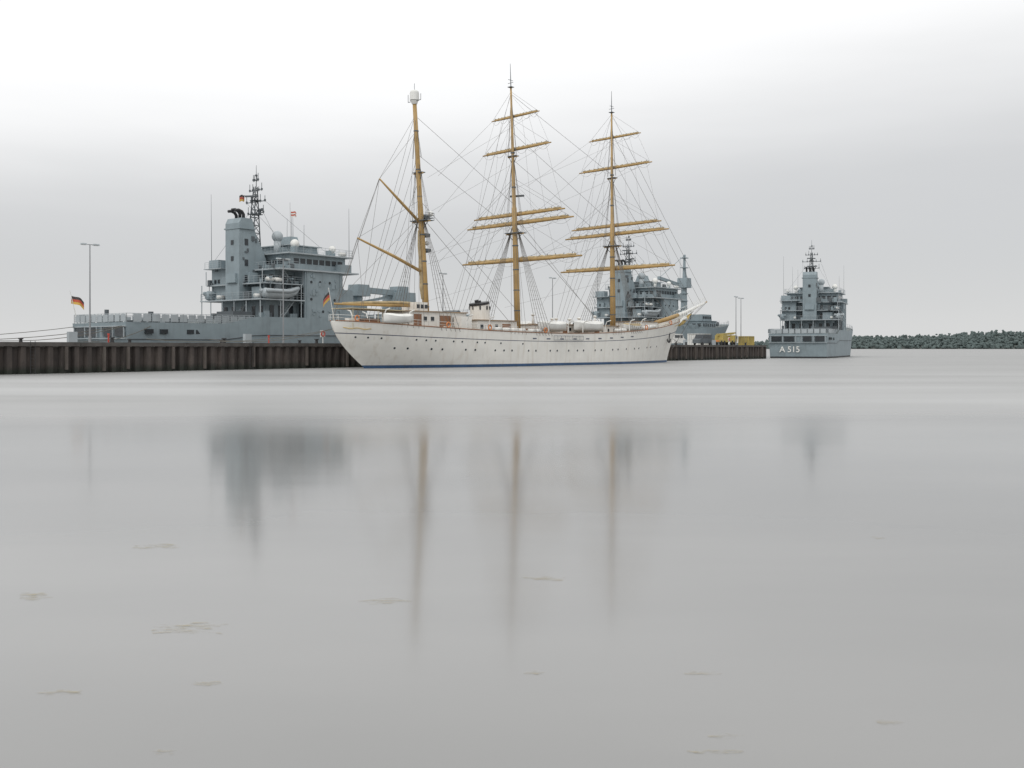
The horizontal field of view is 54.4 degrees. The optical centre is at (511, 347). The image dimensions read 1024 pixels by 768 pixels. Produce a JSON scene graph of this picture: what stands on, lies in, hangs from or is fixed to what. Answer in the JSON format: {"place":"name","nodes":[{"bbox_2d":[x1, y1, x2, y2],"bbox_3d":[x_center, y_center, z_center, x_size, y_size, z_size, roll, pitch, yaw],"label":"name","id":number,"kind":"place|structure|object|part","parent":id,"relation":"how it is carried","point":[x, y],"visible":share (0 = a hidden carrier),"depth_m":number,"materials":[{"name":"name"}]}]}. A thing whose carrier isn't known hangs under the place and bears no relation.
{"place":"outdoors","nodes":[
{"label":"outdoors","id":0,"kind":"place"},
{"bbox_2d":[0,349,1023,767],"bbox_3d":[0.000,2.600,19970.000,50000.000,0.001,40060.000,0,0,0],"label":"water","id":1,"kind":"structure","parent":0,"point":[772,563],"depth_m":11.88,"materials":[{"name":"grey liquid"}]},
{"bbox_2d":[70,169,469,342],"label":"naval support ship","id":2,"kind":"object","parent":1,"relation":"on","point":[245,283],"visible":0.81,"depth_m":154.16,"materials":[{"name":"grey paint"}]},
{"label":"windows and doors","id":3,"kind":"part","parent":2,"relation":"part of","materials":[{"name":"black glass"}]},
{"bbox_2d":[0,332,765,374],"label":"harbour pier","id":4,"kind":"structure","parent":1,"relation":"in","point":[72,354],"depth_m":111.93,"materials":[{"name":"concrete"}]},
{"bbox_2d":[80,243,99,341],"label":"street lamp","id":5,"kind":"object","parent":4,"relation":"on","point":[89,338],"visible":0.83,"depth_m":123.53,"materials":[{"name":"metal"}]},
{"bbox_2d":[276,258,290,342],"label":"street lamp","id":6,"kind":"object","parent":4,"relation":"on","point":[283,295],"visible":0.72,"depth_m":147.06,"materials":[{"name":"metal"}]},
{"bbox_2d":[320,330,324,342],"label":"life ring stand","id":7,"kind":"object","parent":4,"relation":"on","point":[322,334],"visible":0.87,"depth_m":129.69,"materials":[{"name":"red paint"}]},
{"bbox_2d":[0,326,679,342],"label":"mooring lines","id":8,"kind":"object","parent":4,"relation":"on","point":[158,339],"visible":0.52,"depth_m":121.05,"materials":[{"name":"fabric"}]},
{"bbox_2d":[549,277,555,317],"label":"street lamp","id":9,"kind":"object","parent":4,"relation":"on","point":[552,294],"visible":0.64,"depth_m":200.19,"materials":[{"name":"metal"}]},
{"bbox_2d":[672,334,685,344],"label":"parked van","id":10,"kind":"object","parent":4,"relation":"on","point":[680,339],"visible":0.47,"depth_m":210.33,"materials":[{"name":"white metal"}]},
{"bbox_2d":[692,334,711,344],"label":"parked van","id":11,"kind":"object","parent":4,"relation":"on","point":[702,339],"visible":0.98,"depth_m":216.55,"materials":[{"name":"grey metal"}]},
{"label":"windows","id":12,"kind":"part","parent":11,"relation":"part of","materials":[{"name":"black glass"}]},
{"bbox_2d":[711,332,737,344],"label":"mobile crane","id":13,"kind":"object","parent":4,"relation":"on","point":[721,338],"visible":0.7,"depth_m":228.00,"materials":[{"name":"yellow paint"}]},
{"bbox_2d":[738,336,753,344],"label":"shipping container","id":14,"kind":"object","parent":4,"relation":"on","point":[747,340],"visible":0.96,"depth_m":231.87,"materials":[{"name":"yellow metal"}]},
{"bbox_2d":[323,65,706,367],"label":"three masted barque","id":15,"kind":"object","parent":1,"relation":"in","point":[413,335],"visible":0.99,"depth_m":139.79,"materials":[{"name":"white paint"}]},
{"bbox_2d":[417,304,641,331],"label":"windows","id":16,"kind":"structure","parent":15,"relation":"in","point":[418,305],"depth_m":129.95,"materials":[{"name":"brown glass"}]},
{"bbox_2d":[591,236,728,344],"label":"naval support ship","id":17,"kind":"object","parent":1,"relation":"on","point":[647,306],"visible":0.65,"depth_m":244.82,"materials":[{"name":"grey paint"}]},
{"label":"windows and doors","id":18,"kind":"part","parent":17,"relation":"part of","materials":[{"name":"black glass"}]},
{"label":"foredeck house windows","id":19,"kind":"part","parent":17,"relation":"part of","materials":[{"name":"black glass"}]},
{"bbox_2d":[768,245,852,357],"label":"naval support ship","id":20,"kind":"object","parent":1,"relation":"on","point":[813,315],"visible":0.98,"depth_m":262.27,"materials":[{"name":"grey paint"}]},
{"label":"windows and doors","id":21,"kind":"part","parent":20,"relation":"part of","materials":[{"name":"black glass"}]},
{"bbox_2d":[0,0,1023,343],"label":"sky","id":22,"kind":"structure","parent":0,"point":[885,138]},
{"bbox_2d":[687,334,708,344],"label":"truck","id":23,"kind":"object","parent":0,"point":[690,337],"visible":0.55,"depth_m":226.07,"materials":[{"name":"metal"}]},
{"bbox_2d":[728,336,1019,348],"bbox_3d":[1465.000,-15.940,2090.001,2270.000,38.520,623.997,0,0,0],"label":"shore hill","id":24,"kind":"structure","parent":0,"point":[931,346],"depth_m":1797.89,"materials":[{"name":"green plant"}]},
{"bbox_2d":[729,330,1023,348],"bbox_3d":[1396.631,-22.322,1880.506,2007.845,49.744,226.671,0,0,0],"label":"distant tree line","id":25,"kind":"object","parent":24,"relation":"on","point":[978,340],"visible":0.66,"depth_m":1825.84,"materials":[{"name":"green plant"}]}
]}

